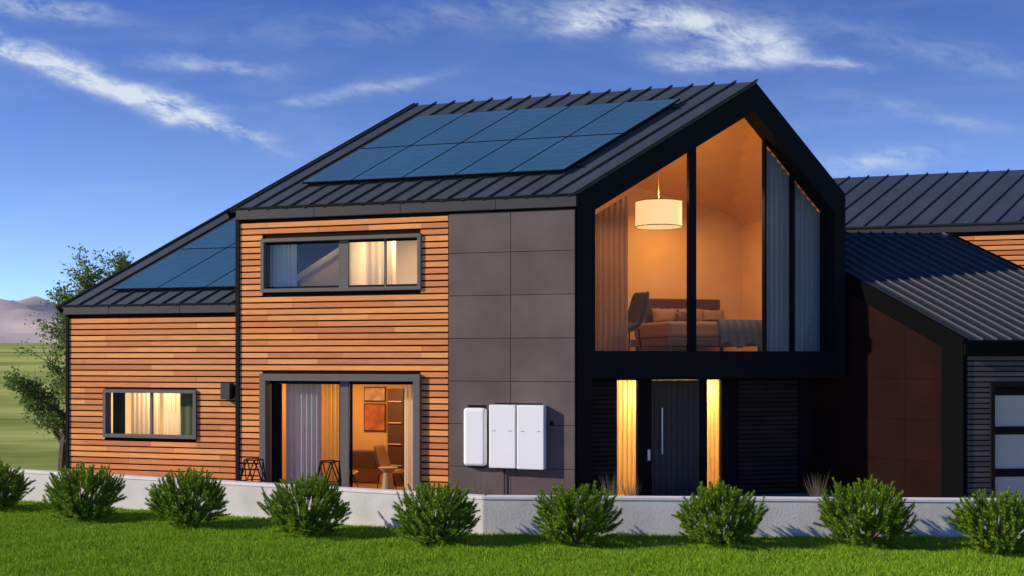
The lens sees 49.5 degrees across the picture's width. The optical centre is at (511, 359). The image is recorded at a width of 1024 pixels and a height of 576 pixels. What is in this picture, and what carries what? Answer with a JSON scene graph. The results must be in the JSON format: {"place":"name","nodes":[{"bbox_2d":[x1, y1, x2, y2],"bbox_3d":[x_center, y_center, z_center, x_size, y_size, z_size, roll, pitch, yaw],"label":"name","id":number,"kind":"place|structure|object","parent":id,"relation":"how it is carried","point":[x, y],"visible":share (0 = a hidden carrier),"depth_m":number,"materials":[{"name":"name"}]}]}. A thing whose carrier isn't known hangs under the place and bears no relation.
{"place":"outdoors","nodes":[
{"label":"outdoors","id":0,"kind":"place"},
{"bbox_2d":[0,296,65,342],"bbox_3d":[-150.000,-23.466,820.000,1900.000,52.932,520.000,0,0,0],"label":"hills","id":1,"kind":"structure","parent":0,"point":[13,327],"depth_m":713.69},
{"bbox_2d":[60,213,235,308],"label":"annex roof","id":2,"kind":"structure","parent":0,"point":[156,292],"depth_m":26.12,"materials":[{"name":"grey metal"}]},
{"bbox_2d":[56,210,224,312],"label":"annex rake trim","id":3,"kind":"structure","parent":2,"relation":"attached to","point":[60,310],"depth_m":26.63,"materials":[{"name":"black metal"}]},
{"bbox_2d":[58,211,234,307],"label":"annex roof seams","id":4,"kind":"object","parent":2,"relation":"on","point":[160,294],"visible":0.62,"depth_m":26.28,"materials":[{"name":"black metal"}]},
{"bbox_2d":[63,304,234,314],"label":"annex fascia","id":5,"kind":"structure","parent":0,"point":[165,309],"depth_m":25.52,"materials":[{"name":"black metal"}]},
{"bbox_2d":[62,302,234,306],"bbox_3d":[-8.301,-1.256,25.567,4.760,0.038,0.160,0,0,17],"label":"annex gutter lip","id":6,"kind":"object","parent":5,"relation":"attached to","point":[149,304],"visible":0.79,"depth_m":25.48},
{"bbox_2d":[70,313,234,479],"bbox_3d":[-8.220,0.950,25.683,4.710,4.100,0.150,0,0,17],"label":"annex backing","id":7,"kind":"object","parent":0,"point":[166,315],"visible":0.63,"depth_m":25.66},
{"bbox_2d":[66,315,69,470],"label":"annex trim","id":8,"kind":"structure","parent":7,"relation":"attached to","point":[67,391],"depth_m":26.21,"materials":[{"name":"black metal"}]},
{"bbox_2d":[103,389,197,438],"bbox_3d":[-8.338,1.260,25.656,2.480,1.120,0.210,0,0,17],"label":"annex window frame","id":9,"kind":"object","parent":7,"relation":"attached to","point":[107,412],"visible":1,"depth_m":25.64,"materials":[{"name":"grey metal"}]},
{"bbox_2d":[150,393,153,433],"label":"annex window frame mullions","id":10,"kind":"object","parent":9,"relation":"attached to","point":[151,413],"visible":1,"depth_m":25.64,"materials":[{"name":"grey metal"}]},
{"bbox_2d":[69,317,234,480],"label":"annex wood cladding","id":11,"kind":"structure","parent":7,"relation":"attached to","point":[170,379],"depth_m":25.56,"materials":[{"name":"brown wood"}]},
{"bbox_2d":[270,243,338,286],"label":"stairwell walls","id":12,"kind":"structure","parent":0,"point":[308,255],"depth_m":27.13,"materials":[{"name":"grey paint"}]},
{"bbox_2d":[273,244,296,286],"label":"stair curtain","id":13,"kind":"object","parent":12,"relation":"hanging from","point":[284,265],"visible":0.32,"depth_m":24.61,"materials":[{"name":"grey fabric"}]},
{"bbox_2d":[300,255,338,285],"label":"wall","id":14,"kind":"structure","parent":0,"point":[326,273],"depth_m":25.12,"materials":[{"name":"white paint"}]},
{"bbox_2d":[267,239,386,286],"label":"window frame mullions","id":15,"kind":"object","parent":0,"point":[343,263],"depth_m":23.86,"materials":[{"name":"black metal"}]},
{"bbox_2d":[266,238,416,288],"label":"window sash","id":16,"kind":"object","parent":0,"point":[350,241],"depth_m":23.94,"materials":[{"name":"black metal"}]},
{"bbox_2d":[282,384,403,482],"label":"living walls","id":17,"kind":"structure","parent":0,"point":[365,440],"depth_m":26.98,"materials":[{"name":"paint"}]},
{"bbox_2d":[364,403,385,431],"bbox_3d":[-3.316,1.410,26.888,0.580,0.680,0.020,0,0,17],"label":"artwork frame","id":18,"kind":"object","parent":17,"relation":"attached to","point":[385,416],"visible":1,"depth_m":26.87,"materials":[{"name":"brown wood"}]},
{"bbox_2d":[365,404,384,429],"bbox_3d":[-3.320,1.410,26.873,0.520,0.620,0.030,0,0,17],"label":"artwork","id":19,"kind":"object","parent":18,"relation":"in","point":[374,417],"visible":1,"depth_m":26.86,"materials":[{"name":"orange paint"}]},
{"bbox_2d":[364,387,385,401],"bbox_3d":[-3.316,0.850,26.888,0.580,0.360,0.020,0,0,17],"label":"artwork frame","id":20,"kind":"object","parent":17,"relation":"attached to","point":[373,400],"visible":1,"depth_m":26.89,"materials":[{"name":"brown wood"}]},
{"bbox_2d":[365,388,384,400],"bbox_3d":[-3.320,0.850,26.873,0.520,0.300,0.030,0,0,17],"label":"artwork","id":21,"kind":"object","parent":20,"relation":"in","point":[376,394],"visible":1,"depth_m":26.85,"materials":[{"name":"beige paper"}]},
{"bbox_2d":[353,470,358,487],"bbox_3d":[-3.824,2.485,24.973,0.637,0.996,0.586,0,0,17],"label":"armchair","id":22,"kind":"object","parent":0,"point":[354,472],"visible":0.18,"depth_m":25.10,"materials":[{"name":"brown"}]},
{"bbox_2d":[353,481,403,489],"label":"living floor","id":23,"kind":"structure","parent":0,"point":[373,485],"depth_m":26.19,"materials":[{"name":"brown wood"}]},
{"bbox_2d":[286,384,321,483],"bbox_3d":[-4.569,1.675,24.402,0.840,2.550,0.109,0,0,17],"label":"grey living curtain","id":24,"kind":"object","parent":23,"relation":"on","point":[304,428],"visible":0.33,"depth_m":24.40,"materials":[{"name":"grey fabric"}]},
{"bbox_2d":[324,384,338,485],"bbox_3d":[-3.867,1.675,24.516,0.580,2.550,0.060,0,0,17],"label":"yellow living curtain","id":25,"kind":"object","parent":23,"relation":"on","point":[331,432],"visible":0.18,"depth_m":24.55,"materials":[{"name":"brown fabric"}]},
{"bbox_2d":[353,389,403,486],"bbox_3d":[-3.348,1.840,26.549,1.960,2.280,0.539,0,0,24],"label":"bookcase","id":26,"kind":"object","parent":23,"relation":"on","point":[366,458],"visible":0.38,"depth_m":26.02,"materials":[{"name":"brown wood"}]},
{"bbox_2d":[388,401,401,465],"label":"shelf boards","id":27,"kind":"object","parent":26,"relation":"attached to","point":[395,422],"visible":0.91,"depth_m":25.97,"materials":[{"name":"paint"}]},
{"bbox_2d":[378,466,397,489],"bbox_3d":[-2.732,2.680,24.438,0.440,0.600,0.440,0,0,0],"label":"side table","id":28,"kind":"object","parent":23,"relation":"on","point":[387,481],"visible":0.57,"depth_m":24.34,"materials":[{"name":"brown wood"}]},
{"bbox_2d":[374,444,403,489],"bbox_3d":[-2.775,2.459,24.973,0.671,1.049,0.617,0,0,17],"label":"armchair","id":29,"kind":"object","parent":23,"relation":"on","point":[381,455],"visible":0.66,"depth_m":25.07,"materials":[{"name":"brown"}]},
{"bbox_2d":[404,385,412,490],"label":"curtain","id":30,"kind":"object","parent":23,"relation":"on","point":[408,434],"visible":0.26,"depth_m":23.76,"materials":[{"name":"beige fabric"}]},
{"bbox_2d":[349,240,416,284],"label":"landing walls","id":31,"kind":"structure","parent":0,"point":[406,262],"depth_m":26.40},
{"bbox_2d":[366,241,390,284],"bbox_3d":[-2.913,-1.600,24.179,0.600,2.700,0.040,0,0,16],"label":"landing curtain","id":32,"kind":"object","parent":31,"relation":"hanging from","point":[374,263],"depth_m":24.19,"materials":[{"name":"beige fabric"}]},
{"bbox_2d":[391,241,395,283],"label":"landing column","id":33,"kind":"structure","parent":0,"point":[393,262],"depth_m":25.00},
{"bbox_2d":[468,469,497,494],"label":"ornamental grass","id":34,"kind":"object","parent":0,"point":[484,486],"depth_m":21.30,"materials":[{"name":"plant"}]},
{"bbox_2d":[0,499,1023,575],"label":"lawn grass","id":35,"kind":"structure","parent":0,"point":[187,555],"depth_m":16.87,"materials":[{"name":"green plant"}]},
{"bbox_2d":[0,343,1023,575],"bbox_3d":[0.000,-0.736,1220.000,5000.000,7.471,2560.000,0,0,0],"label":"ground","id":36,"kind":"structure","parent":0,"point":[23,445],"depth_m":47.15,"materials":[{"name":"green plant"}]},
{"bbox_2d":[0,457,35,508],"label":"bush","id":37,"kind":"object","parent":36,"relation":"on","point":[12,491],"visible":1,"depth_m":21.91,"materials":[{"name":"green plant"}]},
{"bbox_2d":[2,243,133,470],"bbox_3d":[-11.226,-0.057,29.323,3.659,6.132,3.720,0,0,0],"label":"tree","id":38,"kind":"object","parent":36,"relation":"on","point":[52,416],"visible":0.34,"depth_m":28.69,"materials":[{"name":"green plant"}]},
{"bbox_2d":[38,461,126,519],"bbox_3d":[-7.918,2.435,20.596,1.587,1.160,1.544,0,0,-37],"label":"bush","id":39,"kind":"object","parent":36,"relation":"on","point":[67,500],"visible":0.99,"depth_m":20.32,"materials":[{"name":"green plant"}]},
{"bbox_2d":[144,465,231,528],"bbox_3d":[-5.770,2.445,19.726,1.497,1.138,1.496,0,0,2],"label":"bush","id":40,"kind":"object","parent":36,"relation":"on","point":[182,497],"visible":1,"depth_m":19.44,"materials":[{"name":"green plant"}]},
{"bbox_2d":[14,472,483,534],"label":"wall","id":41,"kind":"structure","parent":36,"relation":"on","point":[376,509],"depth_m":20.87,"materials":[{"name":"grey concrete"}]},
{"bbox_2d":[9,468,484,499],"bbox_3d":[-11.204,2.362,23.852,23.605,0.054,0.230,0,0,24],"label":"cap","id":42,"kind":"object","parent":41,"relation":"on","point":[344,489],"visible":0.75,"depth_m":20.85,"materials":[{"name":"grey concrete"}]},
{"bbox_2d":[256,471,351,538],"bbox_3d":[-3.520,2.438,18.775,1.568,1.155,1.601,0,0,38],"label":"bush","id":43,"kind":"object","parent":36,"relation":"on","point":[283,506],"visible":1,"depth_m":18.50,"materials":[{"name":"green plant"}]},
{"bbox_2d":[389,477,480,547],"bbox_3d":[-1.234,2.460,17.921,1.544,1.111,1.587,0,0,-19],"label":"bush","id":44,"kind":"object","parent":36,"relation":"on","point":[457,509],"visible":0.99,"depth_m":17.66,"materials":[{"name":"green plant"}]},
{"bbox_2d":[530,481,624,544],"bbox_3d":[1.001,2.478,17.861,1.481,1.073,1.483,0,0,-16],"label":"bush","id":45,"kind":"object","parent":36,"relation":"on","point":[565,508],"visible":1,"depth_m":17.60,"materials":[{"name":"green plant"}]},
{"bbox_2d":[592,378,812,495],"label":"entry wall","id":46,"kind":"structure","parent":36,"relation":"on","point":[728,431],"depth_m":24.43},
{"bbox_2d":[652,380,698,495],"bbox_3d":[3.546,1.712,24.128,1.125,2.515,0.070,0,0,-16],"label":"front door","id":47,"kind":"structure","parent":46,"relation":"attached to","point":[675,468],"depth_m":24.10,"materials":[{"name":"black wood"}]},
{"bbox_2d":[647,408,662,459],"bbox_3d":[3.086,1.615,23.909,0.333,1.130,0.097,0,0,-20],"label":"door handle","id":48,"kind":"object","parent":47,"relation":"attached to","point":[648,454],"visible":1,"depth_m":23.91,"materials":[{"name":"silver metal"}]},
{"bbox_2d":[592,380,797,495],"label":"entry slats","id":49,"kind":"object","parent":46,"relation":"attached to","point":[782,472],"visible":0.88,"depth_m":24.57,"materials":[{"name":"black wood"}]},
{"bbox_2d":[707,380,718,488],"bbox_3d":[4.497,1.685,24.873,1.000,2.550,0.050,0,0,-16],"label":"foyer curtain","id":50,"kind":"object","parent":46,"relation":"hanging from","point":[712,430],"visible":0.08,"depth_m":24.87,"materials":[{"name":"yellow fabric"}]},
{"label":"bedroom floor","id":51,"kind":"structure","parent":46,"relation":"on","visible":0},
{"bbox_2d":[628,291,648,350],"bbox_3d":[2.500,-0.791,24.042,0.946,1.352,0.871,0,0,-16],"label":"armchair","id":52,"kind":"object","parent":51,"relation":"on","point":[638,306],"visible":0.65,"depth_m":24.21,"materials":[{"name":"grey fabric"}]},
{"bbox_2d":[630,298,761,350],"bbox_3d":[4.441,-0.810,26.548,2.612,1.380,2.388,0,0,-16],"label":"bed","id":53,"kind":"object","parent":51,"relation":"on","point":[664,324],"visible":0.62,"depth_m":25.71,"materials":[{"name":"beige fabric"}]},
{"bbox_2d":[595,118,819,350],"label":"bedroom walls","id":54,"kind":"structure","parent":51,"relation":"on","point":[729,246],"depth_m":27.72,"materials":[{"name":"paint"}]},
{"bbox_2d":[635,171,682,229],"bbox_3d":[3.238,-4.231,24.513,1.054,2.651,1.056,0,0,0],"label":"pendant lamp","id":55,"kind":"object","parent":54,"relation":"hanging from","point":[658,213],"visible":1,"depth_m":24.10,"materials":[{"name":"beige fabric"}]},
{"bbox_2d":[767,150,819,350],"bbox_3d":[6.177,-2.457,24.417,1.560,4.633,0.090,0,0,-16],"label":"curtain","id":56,"kind":"object","parent":54,"relation":"hanging from","point":[807,275],"visible":0.64,"depth_m":24.41,"materials":[{"name":"blue fabric"}]},
{"bbox_2d":[672,475,768,550],"bbox_3d":[3.339,2.454,17.720,1.601,1.122,1.568,0,0,7],"label":"bush","id":57,"kind":"object","parent":36,"relation":"on","point":[711,497],"visible":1,"depth_m":17.48,"materials":[{"name":"green plant"}]},
{"bbox_2d":[483,500,1023,538],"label":"wall","id":58,"kind":"structure","parent":36,"relation":"on","point":[788,518],"depth_m":18.74,"materials":[{"name":"grey concrete"}]},
{"bbox_2d":[483,495,1020,502],"bbox_3d":[6.762,2.362,18.650,14.503,0.054,0.230,0,0,3],"label":"cap","id":59,"kind":"object","parent":58,"relation":"on","point":[671,498],"visible":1,"depth_m":18.74,"materials":[{"name":"grey concrete"}]},
{"bbox_2d":[813,474,918,548],"bbox_3d":[5.636,2.423,17.730,1.648,1.187,1.603,0,0,20],"label":"bush","id":60,"kind":"object","parent":36,"relation":"on","point":[868,520],"visible":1,"depth_m":17.45,"materials":[{"name":"green plant"}]},
{"bbox_2d":[811,231,1023,497],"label":"garage","id":61,"kind":"structure","parent":36,"relation":"on","point":[924,397],"depth_m":23.22,"materials":[{"name":"metal"}]},
{"bbox_2d":[995,395,1023,497],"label":"door panels","id":62,"kind":"structure","parent":61,"relation":"in","point":[1009,409],"depth_m":22.12,"materials":[{"name":"grey glass"}]},
{"bbox_2d":[939,231,1023,265],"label":"wing backing","id":63,"kind":"object","parent":36,"relation":"on","point":[992,233],"visible":0.11,"depth_m":29.18,"materials":[{"name":"brown wood"}]},
{"bbox_2d":[833,170,1023,228],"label":"wing roof","id":64,"kind":"structure","parent":63,"relation":"on","point":[998,208],"depth_m":30.91,"materials":[{"name":"grey metal"}]},
{"bbox_2d":[838,169,1023,226],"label":"wing seams","id":65,"kind":"object","parent":64,"relation":"attached to","point":[936,198],"visible":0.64,"depth_m":31.03,"materials":[{"name":"black metal"}]},
{"bbox_2d":[845,223,1023,232],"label":"wing fascia","id":66,"kind":"structure","parent":64,"relation":"attached to","point":[974,228],"depth_m":29.42,"materials":[{"name":"black metal"}]},
{"bbox_2d":[960,235,1023,267],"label":"wing cladding","id":67,"kind":"structure","parent":63,"relation":"attached to","point":[1012,247],"depth_m":29.10,"materials":[{"name":"brown wood"}]},
{"bbox_2d":[946,486,1023,554],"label":"bush","id":68,"kind":"object","parent":36,"relation":"on","point":[969,518],"visible":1,"depth_m":16.83,"materials":[{"name":"green plant"}]},
{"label":"annex","id":69,"kind":"object","parent":36,"relation":"on","visible":0},
{"bbox_2d":[112,218,235,289],"bbox_3d":[-7.444,-2.608,26.358,3.569,1.976,1.707,0,0,17],"label":"solar panel array","id":70,"kind":"object","parent":69,"relation":"on","point":[207,260],"visible":0.6,"depth_m":25.98,"materials":[{"name":"blue"}]},
{"bbox_2d":[220,383,234,398],"bbox_3d":[-6.376,0.720,24.921,0.280,0.360,0.183,0,0,17],"label":"wall sconce","id":71,"kind":"object","parent":69,"relation":"attached to","point":[227,390],"depth_m":24.85,"materials":[{"name":"metal"}]},
{"bbox_2d":[0,0,1023,302],"label":"sky","id":72,"kind":"structure","parent":0,"point":[130,125],"materials":[{"name":"blue"}]},
{"bbox_2d":[597,471,624,495],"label":"ornamental grass","id":73,"kind":"object","parent":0,"point":[612,492],"depth_m":21.25,"materials":[{"name":"plant"}]},
{"bbox_2d":[617,380,635,494],"bbox_3d":[2.334,1.685,24.254,1.100,2.550,0.050,0,0,-16],"label":"foyer curtain","id":74,"kind":"object","parent":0,"point":[626,426],"visible":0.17,"depth_m":24.31,"materials":[{"name":"beige fabric"}]},
{"bbox_2d":[618,475,643,495],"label":"ornamental grass","id":75,"kind":"object","parent":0,"point":[632,493],"depth_m":21.59,"materials":[{"name":"brown plant"}]},
{"bbox_2d":[690,494,832,496],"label":"patio paving","id":76,"kind":"structure","parent":0,"point":[787,495],"depth_m":24.38,"materials":[{"name":"grey concrete"}]},
{"bbox_2d":[240,458,265,482],"bbox_3d":[-5.386,2.530,23.000,0.514,0.926,0.539,0,0,0],"label":"wire stool","id":77,"kind":"object","parent":76,"relation":"on","point":[262,467],"visible":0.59,"depth_m":22.97,"materials":[{"name":"black metal"}]},
{"bbox_2d":[317,460,341,486],"bbox_3d":[-3.746,2.530,22.600,0.514,0.926,0.539,0,0,0],"label":"wire stool","id":78,"kind":"object","parent":76,"relation":"on","point":[331,464],"visible":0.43,"depth_m":22.55,"materials":[{"name":"black metal"}]},
{"bbox_2d":[259,374,421,490],"bbox_3d":[-3.692,1.660,23.890,3.758,2.680,0.280,0,0,17],"label":"sliding door frame","id":79,"kind":"object","parent":76,"relation":"on","point":[265,419],"visible":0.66,"depth_m":23.90,"materials":[{"name":"grey metal"}]},
{"bbox_2d":[270,381,412,486],"bbox_3d":[-3.668,1.736,23.966,3.456,2.529,0.040,0,0,17],"label":"door sash","id":80,"kind":"object","parent":79,"relation":"attached to","point":[276,431],"depth_m":24.37,"materials":[{"name":"black metal"}]},
{"bbox_2d":[340,381,349,486],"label":"sliding door frame mullions","id":81,"kind":"object","parent":79,"relation":"attached to","point":[345,429],"visible":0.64,"depth_m":23.86,"materials":[{"name":"grey metal"}]},
{"bbox_2d":[241,207,575,492],"bbox_3d":[-2.367,-0.050,23.578,7.670,6.100,0.160,0,0,17],"label":"facade backing","id":82,"kind":"object","parent":76,"relation":"on","point":[348,233],"visible":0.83,"depth_m":23.75,"materials":[{"name":"black"}]},
{"bbox_2d":[235,219,240,480],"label":"corner trim","id":83,"kind":"structure","parent":82,"relation":"attached to","point":[237,350],"depth_m":24.53,"materials":[{"name":"black metal"}]},
{"bbox_2d":[260,233,421,292],"bbox_3d":[-3.687,-2.050,23.904,3.758,1.180,0.210,0,0,17],"label":"window frame","id":84,"kind":"object","parent":82,"relation":"attached to","point":[263,265],"visible":1,"depth_m":23.83,"materials":[{"name":"black metal"}]},
{"bbox_2d":[240,216,448,490],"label":"wood cladding","id":85,"kind":"structure","parent":82,"relation":"attached to","point":[359,323],"depth_m":23.74,"materials":[{"name":"brown wood"}]},
{"bbox_2d":[236,195,577,219],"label":"eave fascia","id":86,"kind":"structure","parent":82,"relation":"on","point":[431,207],"depth_m":23.30,"materials":[{"name":"metal"}]},
{"bbox_2d":[233,193,577,209],"bbox_3d":[-2.417,-3.313,23.447,7.770,0.043,0.160,0,0,17],"label":"gutter lip","id":87,"kind":"object","parent":86,"relation":"on","point":[426,200],"visible":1,"depth_m":23.28,"materials":[{"name":"black metal"}]},
{"bbox_2d":[449,209,574,494],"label":"grey panels","id":88,"kind":"object","parent":82,"relation":"attached to","point":[535,336],"visible":0.85,"depth_m":22.73,"materials":[{"name":"grey tile"}]},
{"bbox_2d":[464,403,552,494],"bbox_3d":[-0.092,1.950,22.656,1.879,2.100,0.220,0,0,16],"label":"home battery unit","id":89,"kind":"object","parent":88,"relation":"attached to","point":[517,436],"visible":0.99,"depth_m":22.56,"materials":[{"name":"white plastic"}]},
{"bbox_2d":[576,83,844,494],"bbox_3d":[4.202,-1.435,23.488,6.170,8.870,0.500,0,0,-16],"label":"gable portal","id":90,"kind":"object","parent":76,"relation":"on","point":[758,111],"visible":0.84,"depth_m":23.22,"materials":[{"name":"black metal"}]},
{"bbox_2d":[595,194,627,350],"bbox_3d":[2.029,-1.819,23.356,0.920,3.359,0.110,0,0,-16],"label":"curtain","id":91,"kind":"object","parent":90,"relation":"hanging from","point":[611,277],"visible":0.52,"depth_m":23.38,"materials":[{"name":"brown fabric"}]},
{"bbox_2d":[687,138,824,350],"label":"mullions","id":92,"kind":"object","parent":90,"relation":"attached to","point":[691,250],"visible":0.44,"depth_m":23.97,"materials":[{"name":"black metal"}]},
{"bbox_2d":[803,475,827,496],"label":"ornamental grass","id":93,"kind":"object","parent":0,"point":[816,489],"depth_m":22.18,"materials":[{"name":"brown plant"}]},
{"label":"study floor","id":94,"kind":"structure","parent":0,"visible":0},
{"bbox_2d":[111,393,163,433],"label":"study walls","id":95,"kind":"structure","parent":94,"relation":"on","point":[127,413],"depth_m":27.81,"materials":[{"name":"beige paint"}]},
{"bbox_2d":[113,393,124,433],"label":"study curtain","id":96,"kind":"object","parent":95,"relation":"hanging from","point":[118,412],"visible":0.32,"depth_m":26.19,"materials":[{"name":"grey fabric"}]},
{"bbox_2d":[131,393,159,433],"bbox_3d":[-8.649,1.550,26.203,0.750,2.700,0.060,0,0,17],"label":"study curtain","id":97,"kind":"object","parent":95,"relation":"hanging from","point":[140,413],"visible":0.27,"depth_m":26.22,"materials":[{"name":"beige fabric"}]},
{"bbox_2d":[163,393,179,434],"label":"study curtain","id":98,"kind":"object","parent":95,"relation":"hanging from","point":[171,413],"visible":0.33,"depth_m":26.00,"materials":[{"name":"beige fabric"}]},
{"bbox_2d":[180,393,192,434],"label":"study curtain","id":99,"kind":"object","parent":95,"relation":"hanging from","point":[186,413],"visible":0.18,"depth_m":25.68,"materials":[{"name":"green fabric"}]},
{"bbox_3d":[0.586,-4.593,26.925,13.302,2.534,6.846,0,0,0],"label":"roof back","id":100,"kind":"object","parent":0,"visible":0},
{"bbox_2d":[229,81,756,212],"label":"roof front","id":101,"kind":"structure","parent":100,"relation":"attached to","point":[605,154],"depth_m":23.61,"materials":[{"name":"metal"}]},
{"bbox_2d":[225,103,414,218],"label":"rake trim","id":102,"kind":"structure","parent":101,"relation":"attached to","point":[231,215],"depth_m":25.00,"materials":[{"name":"black metal"}]},
{"bbox_2d":[302,98,679,183],"bbox_3d":[-0.533,-4.683,23.955,8.121,1.650,1.427,0,0,17],"label":"solar panel array","id":103,"kind":"object","parent":101,"relation":"attached to","point":[549,139],"visible":1,"depth_m":23.87,"materials":[{"name":"blue"}]},
{"bbox_2d":[229,79,757,211],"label":"roof seams","id":104,"kind":"object","parent":101,"relation":"attached to","point":[504,175],"visible":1,"depth_m":23.78,"materials":[{"name":"metal"}]},
{"label":"stairwell floor","id":105,"kind":"structure","parent":0,"visible":0},
{"bbox_2d":[297,247,338,281],"bbox_3d":[-4.463,-2.110,25.195,1.950,1.260,0.060,0,0,17],"label":"stair stringer","id":106,"kind":"object","parent":105,"relation":"on","point":[319,263],"visible":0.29,"depth_m":25.15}
]}

